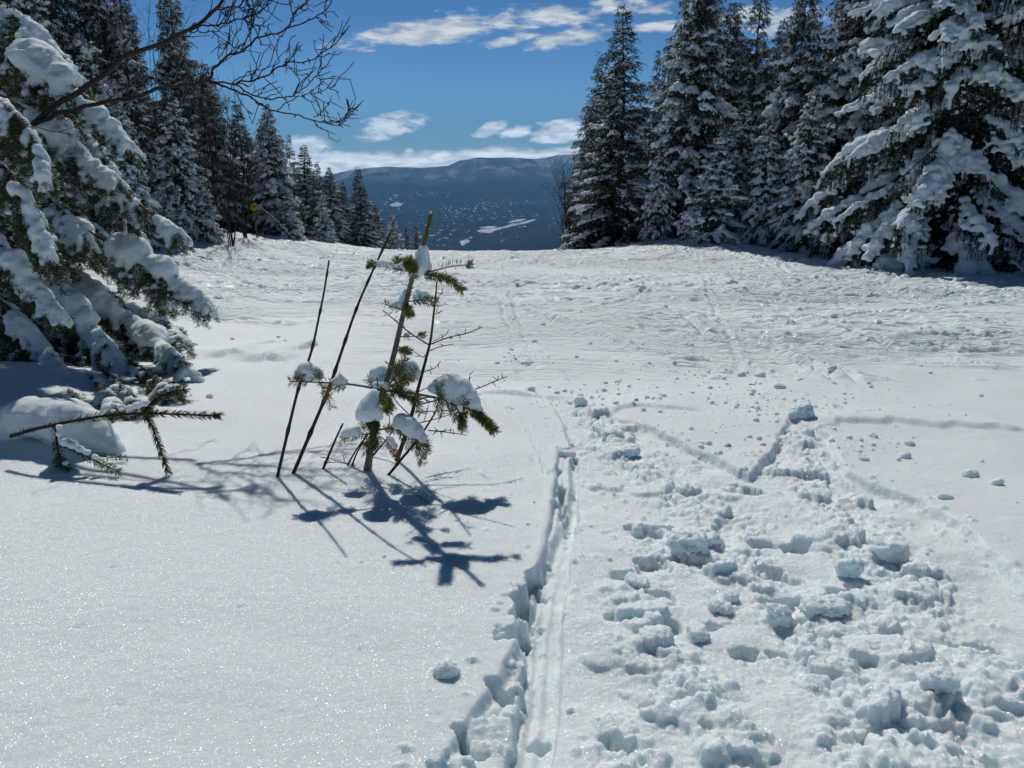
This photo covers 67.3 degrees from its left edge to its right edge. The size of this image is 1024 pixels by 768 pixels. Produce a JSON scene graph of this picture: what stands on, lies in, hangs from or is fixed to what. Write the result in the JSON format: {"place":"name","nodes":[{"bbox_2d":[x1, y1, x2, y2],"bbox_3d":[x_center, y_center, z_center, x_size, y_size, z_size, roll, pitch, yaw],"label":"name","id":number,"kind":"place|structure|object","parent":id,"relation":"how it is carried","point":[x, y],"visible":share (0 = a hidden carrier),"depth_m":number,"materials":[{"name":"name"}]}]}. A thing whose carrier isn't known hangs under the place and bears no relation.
{"place":"outdoors","nodes":[
{"label":"outdoors","id":0,"kind":"place"},
{"bbox_2d":[0,0,362,149],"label":"bare tree","id":1,"kind":"object","parent":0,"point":[41,117],"visible":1,"depth_m":5.19,"materials":[{"name":"brown plant"}]},
{"bbox_2d":[259,154,643,250],"bbox_3d":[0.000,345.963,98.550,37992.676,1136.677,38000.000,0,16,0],"label":"hills","id":2,"kind":"structure","parent":0,"point":[481,204],"depth_m":9977.27,"materials":[{"name":"blue"}]},
{"bbox_2d":[58,0,860,179],"label":"sky","id":3,"kind":"structure","parent":0,"point":[437,82],"materials":[{"name":"blue"}]},
{"bbox_2d":[0,232,1023,767],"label":"snow ground","id":4,"kind":"structure","parent":0,"point":[202,606],"depth_m":3.16,"materials":[{"name":"white snow"}]},
{"bbox_2d":[0,0,106,235],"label":"spruce tree","id":5,"kind":"object","parent":4,"relation":"on","point":[26,7],"visible":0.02,"depth_m":14.13,"materials":[{"name":"green plant"}]},
{"bbox_2d":[5,0,110,85],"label":"bare birch","id":6,"kind":"object","parent":4,"relation":"on","point":[65,28],"visible":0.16,"depth_m":17.88,"materials":[{"name":"brown plant"}]},
{"bbox_2d":[36,0,80,60],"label":"spruce tree","id":7,"kind":"object","parent":4,"relation":"on","point":[60,16],"depth_m":20.13,"materials":[{"name":"green plant"}]},
{"bbox_2d":[0,0,129,104],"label":"spruce tree","id":8,"kind":"object","parent":4,"relation":"on","point":[75,30],"visible":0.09,"depth_m":18.29,"materials":[{"name":"green plant"}]},
{"bbox_2d":[44,0,158,124],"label":"bare birch","id":9,"kind":"object","parent":4,"relation":"on","point":[84,17],"visible":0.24,"depth_m":18.36,"materials":[{"name":"brown plant"}]},
{"bbox_2d":[0,2,220,423],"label":"spruce tree","id":10,"kind":"object","parent":4,"relation":"on","point":[56,313],"visible":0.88,"depth_m":5.89,"materials":[{"name":"green plant"}]},
{"bbox_2d":[0,383,224,476],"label":"spruce branch","id":11,"kind":"object","parent":4,"relation":"on","point":[82,428],"visible":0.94,"depth_m":3.92,"materials":[{"name":"green plant"}]},
{"bbox_2d":[74,0,151,124],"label":"spruce tree","id":12,"kind":"object","parent":4,"relation":"on","point":[95,37],"visible":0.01,"depth_m":22.77,"materials":[{"name":"green plant"}]},
{"bbox_2d":[64,0,162,182],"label":"spruce tree","id":13,"kind":"object","parent":4,"relation":"on","point":[103,26],"visible":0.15,"depth_m":19.91,"materials":[{"name":"green plant"}]},
{"bbox_2d":[75,40,152,205],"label":"spruce tree","id":14,"kind":"object","parent":4,"relation":"on","point":[86,52],"visible":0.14,"depth_m":16.22,"materials":[{"name":"green plant"}]},
{"bbox_2d":[102,0,161,189],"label":"spruce tree","id":15,"kind":"object","parent":4,"relation":"on","point":[137,40],"visible":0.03,"depth_m":21.82,"materials":[{"name":"green plant"}]},
{"bbox_2d":[102,93,164,251],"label":"spruce tree","id":16,"kind":"object","parent":4,"relation":"on","point":[132,174],"visible":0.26,"depth_m":14.83,"materials":[{"name":"green plant"}]},
{"bbox_2d":[110,2,160,203],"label":"spruce tree","id":17,"kind":"object","parent":4,"relation":"on","point":[143,133],"visible":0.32,"depth_m":18.25,"materials":[{"name":"green plant"}]},
{"bbox_2d":[110,0,198,170],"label":"bare birch","id":18,"kind":"object","parent":4,"relation":"on","point":[151,119],"visible":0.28,"depth_m":20.20,"materials":[{"name":"brown plant"}]},
{"bbox_2d":[154,184,187,248],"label":"spruce tree","id":19,"kind":"object","parent":4,"relation":"on","point":[163,202],"visible":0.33,"depth_m":15.57,"materials":[{"name":"green plant"}]},
{"bbox_2d":[149,0,215,198],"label":"spruce tree","id":20,"kind":"object","parent":4,"relation":"on","point":[191,63],"visible":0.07,"depth_m":24.25,"materials":[{"name":"green plant"}]},
{"bbox_2d":[151,0,220,228],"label":"spruce tree","id":21,"kind":"object","parent":4,"relation":"on","point":[166,75],"visible":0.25,"depth_m":19.55,"materials":[{"name":"green plant"}]},
{"bbox_2d":[152,91,224,242],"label":"spruce tree","id":22,"kind":"object","parent":4,"relation":"on","point":[175,160],"visible":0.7,"depth_m":16.68,"materials":[{"name":"green plant"}]},
{"bbox_2d":[169,7,207,156],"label":"spruce tree","id":23,"kind":"object","parent":4,"relation":"on","point":[186,51],"visible":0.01,"depth_m":26.69,"materials":[{"name":"green plant"}]},
{"bbox_2d":[152,59,242,228],"bbox_3d":[-7.929,-6.095,20.239,1.858,4.438,2.526,-13,20,-38],"label":"bare birch","id":24,"kind":"object","parent":4,"relation":"on","point":[203,137],"visible":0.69,"depth_m":19.88,"materials":[{"name":"brown plant"}]},
{"bbox_2d":[187,176,227,244],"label":"spruce tree","id":25,"kind":"object","parent":4,"relation":"on","point":[211,238],"visible":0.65,"depth_m":17.01,"materials":[{"name":"green plant"}]},
{"bbox_2d":[183,76,257,246],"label":"bare birch","id":26,"kind":"object","parent":4,"relation":"on","point":[228,219],"visible":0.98,"depth_m":16.88,"materials":[{"name":"brown plant"}]},
{"bbox_2d":[189,63,260,232],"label":"spruce tree","id":27,"kind":"object","parent":4,"relation":"on","point":[221,124],"visible":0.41,"depth_m":22.76,"materials":[{"name":"green plant"}]},
{"bbox_2d":[202,63,271,237],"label":"bare birch","id":28,"kind":"object","parent":4,"relation":"on","point":[245,231],"visible":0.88,"depth_m":19.25,"materials":[{"name":"brown plant"}]},
{"bbox_2d":[225,101,273,231],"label":"spruce tree","id":29,"kind":"object","parent":4,"relation":"on","point":[242,132],"visible":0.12,"depth_m":24.73,"materials":[{"name":"green plant"}]},
{"bbox_2d":[251,203,257,236],"bbox_3d":[-6.740,-4.139,20.252,0.176,1.222,0.057,0,16,0],"label":"trail sign","id":30,"kind":"object","parent":4,"relation":"on","point":[254,205],"visible":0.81,"depth_m":20.15,"materials":[{"name":"metal"}]},
{"bbox_2d":[245,104,307,236],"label":"spruce tree","id":31,"kind":"object","parent":4,"relation":"on","point":[271,193],"visible":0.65,"depth_m":23.35,"materials":[{"name":"green plant"}]},
{"bbox_2d":[261,208,292,237],"bbox_3d":[-6.175,-4.237,20.211,1.292,0.729,0.050,13,20,38],"label":"fallen branch","id":32,"kind":"object","parent":4,"relation":"on","point":[266,212],"visible":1,"depth_m":20.19,"materials":[{"name":"wood"}]},
{"bbox_2d":[272,188,309,240],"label":"spruce tree","id":33,"kind":"object","parent":4,"relation":"on","point":[289,214],"visible":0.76,"depth_m":22.92,"materials":[{"name":"green plant"}]},
{"bbox_2d":[285,135,311,234],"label":"spruce tree","id":34,"kind":"object","parent":4,"relation":"on","point":[289,154],"visible":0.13,"depth_m":28.78,"materials":[{"name":"green plant"}]},
{"bbox_2d":[276,260,329,476],"bbox_3d":[-0.991,-0.045,3.619,0.328,1.062,0.022,-2,16,-8],"label":"bare stick","id":35,"kind":"object","parent":4,"relation":"on","point":[288,428],"visible":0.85,"depth_m":3.64,"materials":[{"name":"brown wood"}]},
{"bbox_2d":[290,144,335,241],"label":"spruce tree","id":36,"kind":"object","parent":4,"relation":"on","point":[309,191],"visible":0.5,"depth_m":26.03,"materials":[{"name":"green plant"}]},
{"bbox_2d":[310,162,335,237],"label":"spruce tree","id":37,"kind":"object","parent":4,"relation":"on","point":[319,177],"visible":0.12,"depth_m":29.93,"materials":[{"name":"green plant"}]},
{"bbox_2d":[310,196,340,242],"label":"spruce tree","id":38,"kind":"object","parent":4,"relation":"on","point":[327,235],"visible":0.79,"depth_m":24.85,"materials":[{"name":"green plant"}]},
{"bbox_2d":[322,423,343,468],"bbox_3d":[-0.880,0.308,3.773,0.124,0.246,0.018,0,16,0],"label":"bare stick","id":39,"kind":"object","parent":4,"relation":"on","point":[329,453],"visible":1,"depth_m":3.77,"materials":[{"name":"wood"}]},
{"bbox_2d":[313,167,354,243],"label":"spruce tree","id":40,"kind":"object","parent":4,"relation":"on","point":[333,205],"visible":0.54,"depth_m":29.10,"materials":[{"name":"green plant"}]},
{"bbox_2d":[320,455,354,465],"bbox_3d":[-0.857,0.376,3.801,0.175,0.055,0.029,2,16,6],"label":"bare twig","id":41,"kind":"object","parent":4,"relation":"on","point":[337,460],"visible":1,"depth_m":3.79,"materials":[{"name":"wood"}]},
{"bbox_2d":[291,232,391,473],"bbox_3d":[-0.818,-0.118,3.640,0.543,1.183,0.024,-1,16,-5],"label":"bare stick","id":42,"kind":"object","parent":4,"relation":"on","point":[311,429],"visible":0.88,"depth_m":3.64,"materials":[{"name":"brown wood"}]},
{"bbox_2d":[335,182,358,245],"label":"spruce tree","id":43,"kind":"object","parent":4,"relation":"on","point":[345,194],"visible":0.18,"depth_m":32.06,"materials":[{"name":"green plant"}]},
{"bbox_2d":[347,440,362,465],"bbox_3d":[-0.777,0.342,3.803,0.090,0.137,0.012,0,16,0],"label":"bare stick","id":44,"kind":"object","parent":4,"relation":"on","point":[354,453],"visible":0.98,"depth_m":3.80,"materials":[{"name":"wood"}]},
{"bbox_2d":[351,439,363,465],"bbox_3d":[-0.760,0.339,3.797,0.078,0.145,0.012,-5,17,-17],"label":"bare stick","id":45,"kind":"object","parent":4,"relation":"on","point":[356,454],"visible":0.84,"depth_m":3.79,"materials":[{"name":"wood"}]},
{"bbox_2d":[342,167,382,247],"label":"spruce tree","id":46,"kind":"object","parent":4,"relation":"on","point":[361,236],"visible":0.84,"depth_m":30.18,"materials":[{"name":"green plant"}]},
{"bbox_2d":[368,204,390,248],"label":"spruce tree","id":47,"kind":"object","parent":4,"relation":"on","point":[379,223],"visible":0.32,"depth_m":33.26,"materials":[{"name":"green plant"}]},
{"bbox_2d":[286,210,500,470],"bbox_3d":[-0.548,-0.160,3.558,1.002,1.268,0.402,0,16,0],"label":"fir sapling","id":48,"kind":"object","parent":4,"relation":"on","point":[458,392],"visible":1,"depth_m":3.57,"materials":[{"name":"green plant"}]},
{"bbox_2d":[384,214,404,249],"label":"spruce tree","id":49,"kind":"object","parent":4,"relation":"on","point":[393,237],"visible":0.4,"depth_m":34.37,"materials":[{"name":"green plant"}]},
{"bbox_2d":[401,227,410,249],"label":"spruce tree","id":50,"kind":"object","parent":4,"relation":"on","point":[406,245],"visible":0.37,"depth_m":36.51,"materials":[{"name":"green plant"}]},
{"bbox_2d":[387,409,436,474],"bbox_3d":[-0.475,0.281,3.643,0.255,0.346,0.019,1,16,4],"label":"bare stick","id":51,"kind":"object","parent":4,"relation":"on","point":[401,459],"visible":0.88,"depth_m":3.66,"materials":[{"name":"wood"}]},
{"bbox_2d":[410,223,420,249],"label":"spruce tree","id":52,"kind":"object","parent":4,"relation":"on","point":[416,242],"visible":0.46,"depth_m":35.48,"materials":[{"name":"green plant"}]},
{"bbox_2d":[383,281,506,460],"bbox_3d":[-0.325,-0.043,3.829,0.603,0.956,0.379,0,16,0],"label":"dead sapling","id":53,"kind":"object","parent":4,"relation":"on","point":[401,447],"visible":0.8,"depth_m":3.75,"materials":[{"name":"brown wood"}]},
{"bbox_2d":[432,657,459,678],"bbox_3d":[-0.187,0.811,2.177,0.081,0.069,0.064,0,16,0],"label":"snow block","id":54,"kind":"object","parent":4,"relation":"on","point":[446,668],"depth_m":2.15,"materials":[{"name":"white snow"}]},
{"bbox_2d":[520,360,530,364],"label":"snow block","id":55,"kind":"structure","parent":4,"relation":"on","point":[525,362],"depth_m":6.39,"materials":[{"name":"white"}]},
{"bbox_2d":[540,157,583,248],"bbox_3d":[1.632,-5.731,24.506,1.765,3.127,1.296,-10,19,-32],"label":"bare shrub","id":56,"kind":"object","parent":4,"relation":"on","point":[566,219],"visible":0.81,"depth_m":24.36,"materials":[{"name":"brown plant"}]},
{"bbox_2d":[559,449,575,457],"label":"snow block","id":57,"kind":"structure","parent":4,"relation":"on","point":[571,453],"depth_m":4.14,"materials":[{"name":"white"}]},
{"bbox_2d":[573,396,587,406],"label":"snow block","id":58,"kind":"object","parent":4,"relation":"on","point":[580,401],"depth_m":4.93,"materials":[{"name":"white"}]},
{"bbox_2d":[557,127,613,249],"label":"spruce tree","id":59,"kind":"object","parent":4,"relation":"on","point":[581,153],"visible":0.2,"depth_m":24.55,"materials":[{"name":"green plant"}]},
{"bbox_2d":[149,239,1023,762],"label":"snow crumbs","id":60,"kind":"object","parent":4,"relation":"on","point":[699,445],"visible":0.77,"depth_m":5.05,"materials":[{"name":"white snow"}]},
{"bbox_2d":[559,52,629,247],"bbox_3d":[2.910,-7.369,25.916,2.914,7.140,3.180,-14,21,-40],"label":"spruce tree","id":61,"kind":"object","parent":4,"relation":"on","point":[590,114],"visible":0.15,"depth_m":25.43,"materials":[{"name":"green plant"}]},
{"bbox_2d":[558,3,660,249],"bbox_3d":[3.151,-7.166,22.917,3.471,7.594,3.788,10,19,31],"label":"spruce tree","id":62,"kind":"object","parent":4,"relation":"on","point":[600,197],"visible":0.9,"depth_m":22.63,"materials":[{"name":"green plant"}]},
{"bbox_2d":[601,428,623,439],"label":"snow block","id":63,"kind":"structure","parent":4,"relation":"on","point":[609,431],"depth_m":4.39,"materials":[{"name":"white"}]},
{"bbox_2d":[615,444,640,456],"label":"snow block","id":64,"kind":"object","parent":4,"relation":"on","point":[630,450],"depth_m":4.12,"materials":[{"name":"white snow"}]},
{"bbox_2d":[624,571,649,587],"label":"snow block","id":65,"kind":"object","parent":4,"relation":"on","point":[632,579],"depth_m":2.75,"materials":[{"name":"white snow"}]},
{"bbox_2d":[630,49,664,240],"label":"spruce tree","id":66,"kind":"object","parent":4,"relation":"on","point":[656,82],"visible":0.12,"depth_m":24.50,"materials":[{"name":"green plant"}]},
{"bbox_2d":[638,624,674,655],"bbox_3d":[0.446,0.803,2.411,0.124,0.078,0.088,0,16,0],"label":"snow block","id":67,"kind":"object","parent":4,"relation":"on","point":[652,637],"depth_m":2.38,"materials":[{"name":"white snow"}]},
{"bbox_2d":[636,133,677,241],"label":"spruce tree","id":68,"kind":"object","parent":4,"relation":"on","point":[658,189],"visible":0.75,"depth_m":20.74,"materials":[{"name":"green plant"}]},
{"bbox_2d":[623,0,744,242],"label":"spruce tree","id":69,"kind":"object","parent":4,"relation":"on","point":[690,145],"visible":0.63,"depth_m":20.29,"materials":[{"name":"green plant"}]},
{"bbox_2d":[637,2,731,232],"bbox_3d":[6.218,-8.850,27.341,4.552,10.968,4.573,-13,20,-38],"label":"spruce tree","id":70,"kind":"object","parent":4,"relation":"on","point":[663,57],"visible":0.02,"depth_m":26.59,"materials":[{"name":"green plant"}]},
{"bbox_2d":[666,527,708,557],"bbox_3d":[0.685,0.625,3.007,0.169,0.123,0.141,0,16,0],"label":"snow block","id":71,"kind":"object","parent":4,"relation":"on","point":[680,541],"depth_m":2.97,"materials":[{"name":"white snow"}]},
{"bbox_2d":[686,622,709,642],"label":"snow block","id":72,"kind":"object","parent":4,"relation":"on","point":[698,632],"depth_m":2.42,"materials":[{"name":"white snow"}]},
{"bbox_2d":[671,133,752,244],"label":"spruce tree","id":73,"kind":"object","parent":4,"relation":"on","point":[695,228],"visible":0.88,"depth_m":18.87,"materials":[{"name":"green plant"}]},
{"bbox_2d":[706,531,720,546],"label":"snow block","id":74,"kind":"object","parent":4,"relation":"on","point":[713,538],"depth_m":3.04,"materials":[{"name":"white"}]},
{"bbox_2d":[680,2,759,235],"bbox_3d":[6.459,-7.333,23.868,3.261,8.276,3.073,4,16,13],"label":"spruce tree","id":75,"kind":"object","parent":4,"relation":"on","point":[737,63],"visible":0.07,"depth_m":22.94,"materials":[{"name":"green plant"}]},
{"bbox_2d":[707,597,733,614],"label":"snow block","id":76,"kind":"object","parent":4,"relation":"on","point":[721,606],"depth_m":2.57,"materials":[{"name":"white snow"}]},
{"bbox_2d":[723,589,739,601],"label":"snow block","id":77,"kind":"object","parent":4,"relation":"on","point":[729,595],"depth_m":2.65,"materials":[{"name":"white"}]},
{"bbox_2d":[710,102,756,231],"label":"spruce tree","id":78,"kind":"object","parent":4,"relation":"on","point":[740,138],"visible":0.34,"depth_m":19.89,"materials":[{"name":"green plant"}]},
{"bbox_2d":[720,3,749,96],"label":"spruce tree","id":79,"kind":"object","parent":4,"relation":"on","point":[742,16],"visible":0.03,"depth_m":29.11,"materials":[{"name":"green plant"}]},
{"bbox_2d":[737,371,745,376],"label":"snow block","id":80,"kind":"object","parent":4,"relation":"on","point":[741,373],"depth_m":5.90,"materials":[{"name":"white"}]},
{"bbox_2d":[719,0,775,176],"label":"spruce tree","id":81,"kind":"object","parent":4,"relation":"on","point":[758,86],"visible":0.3,"depth_m":22.15,"materials":[{"name":"green plant"}]},
{"bbox_2d":[734,115,785,247],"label":"spruce tree","id":82,"kind":"object","parent":4,"relation":"on","point":[760,185],"visible":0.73,"depth_m":18.69,"materials":[{"name":"green plant"}]},
{"bbox_2d":[754,371,765,376],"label":"snow block","id":83,"kind":"object","parent":4,"relation":"on","point":[760,374],"depth_m":5.88,"materials":[{"name":"white"}]},
{"bbox_2d":[743,39,780,111],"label":"spruce tree","id":84,"kind":"object","parent":4,"relation":"on","point":[757,64],"visible":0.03,"depth_m":26.95,"materials":[{"name":"green plant"}]},
{"bbox_2d":[753,20,795,138],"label":"spruce tree","id":85,"kind":"object","parent":4,"relation":"on","point":[774,57],"visible":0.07,"depth_m":24.93,"materials":[{"name":"green plant"}]},
{"bbox_2d":[765,602,792,628],"bbox_3d":[0.882,0.769,2.536,0.094,0.103,0.075,0,16,0],"label":"snow block","id":86,"kind":"object","parent":4,"relation":"on","point":[776,615],"depth_m":2.52,"materials":[{"name":"white snow"}]},
{"bbox_2d":[773,383,785,388],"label":"snow block","id":87,"kind":"object","parent":4,"relation":"on","point":[779,385],"depth_m":5.43,"materials":[{"name":"white"}]},
{"bbox_2d":[739,0,837,230],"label":"spruce tree","id":88,"kind":"object","parent":4,"relation":"on","point":[791,80],"visible":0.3,"depth_m":18.89,"materials":[{"name":"green plant"}]},
{"bbox_2d":[759,85,838,255],"bbox_3d":[6.908,-4.669,17.966,1.900,4.350,1.909,-3,16,-10],"label":"spruce tree","id":89,"kind":"object","parent":4,"relation":"on","point":[803,174],"visible":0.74,"depth_m":17.72,"materials":[{"name":"green plant"}]},
{"bbox_2d":[787,402,814,418],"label":"snow block","id":90,"kind":"object","parent":4,"relation":"on","point":[802,410],"depth_m":4.68,"materials":[{"name":"white snow"}]},
{"bbox_2d":[798,594,849,618],"bbox_3d":[1.043,0.748,2.577,0.167,0.072,0.108,0,16,0],"label":"snow block","id":91,"kind":"object","parent":4,"relation":"on","point":[810,606],"depth_m":2.54,"materials":[{"name":"white snow"}]},
{"bbox_2d":[827,365,836,370],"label":"snow block","id":92,"kind":"object","parent":4,"relation":"on","point":[831,368],"depth_m":5.90,"materials":[{"name":"white"}]},
{"bbox_2d":[805,0,861,135],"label":"spruce tree","id":93,"kind":"object","parent":4,"relation":"on","point":[825,59],"visible":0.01,"depth_m":22.69,"materials":[{"name":"green plant"}]},
{"bbox_2d":[762,0,912,253],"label":"spruce tree","id":94,"kind":"object","parent":4,"relation":"on","point":[847,62],"visible":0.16,"depth_m":17.76,"materials":[{"name":"green plant"}]},
{"bbox_2d":[834,557,864,578],"bbox_3d":[1.242,0.692,2.831,0.112,0.118,0.057,0,16,0],"label":"snow block","id":95,"kind":"object","parent":4,"relation":"on","point":[854,568],"depth_m":2.81,"materials":[{"name":"white snow"}]},
{"bbox_2d":[859,456,869,460],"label":"snow block","id":96,"kind":"object","parent":4,"relation":"on","point":[862,458],"depth_m":4.00,"materials":[{"name":"white"}]},
{"bbox_2d":[841,634,904,650],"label":"snow block","id":97,"kind":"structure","parent":4,"relation":"on","point":[872,640],"depth_m":2.38,"materials":[{"name":"white snow"}]},
{"bbox_2d":[866,536,910,562],"bbox_3d":[1.446,0.647,2.959,0.168,0.121,0.126,0,16,0],"label":"snow block","id":98,"kind":"object","parent":4,"relation":"on","point":[889,550],"depth_m":2.91,"materials":[{"name":"white snow"}]},
{"bbox_2d":[897,451,911,458],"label":"snow block","id":99,"kind":"object","parent":4,"relation":"on","point":[905,455],"depth_m":4.05,"materials":[{"name":"white"}]},
{"bbox_2d":[792,0,1023,275],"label":"spruce tree","id":100,"kind":"object","parent":4,"relation":"on","point":[936,146],"visible":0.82,"depth_m":14.65,"materials":[{"name":"green plant"}]},
{"bbox_2d":[903,440,914,445],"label":"snow block","id":101,"kind":"object","parent":4,"relation":"on","point":[909,442],"depth_m":4.24,"materials":[{"name":"white"}]},
{"bbox_2d":[917,666,960,694],"bbox_3d":[1.176,0.823,2.122,0.111,0.077,0.075,0,16,0],"label":"snow block","id":102,"kind":"object","parent":4,"relation":"on","point":[938,679],"depth_m":2.10,"materials":[{"name":"white snow"}]},
{"bbox_2d":[936,492,953,498],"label":"snow block","id":103,"kind":"object","parent":4,"relation":"on","point":[943,495],"depth_m":3.47,"materials":[{"name":"white"}]},
{"bbox_2d":[961,468,978,476],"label":"snow block","id":104,"kind":"object","parent":4,"relation":"on","point":[969,472],"depth_m":3.77,"materials":[{"name":"white"}]},
{"bbox_2d":[931,43,1023,257],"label":"spruce tree","id":105,"kind":"object","parent":4,"relation":"on","point":[1022,184],"visible":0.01,"depth_m":16.94,"materials":[{"name":"green plant"}]},
{"bbox_2d":[988,477,1004,484],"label":"snow block","id":106,"kind":"object","parent":4,"relation":"on","point":[999,481],"depth_m":3.64,"materials":[{"name":"white"}]},
{"bbox_2d":[634,187,667,208],"bbox_3d":[3.266,-4.347,17.996,1.112,0.545,0.044,-10,19,-32],"label":"fallen branch","id":107,"kind":"object","parent":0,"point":[650,195],"visible":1,"depth_m":17.95,"materials":[{"name":"brown plant"}]}
]}

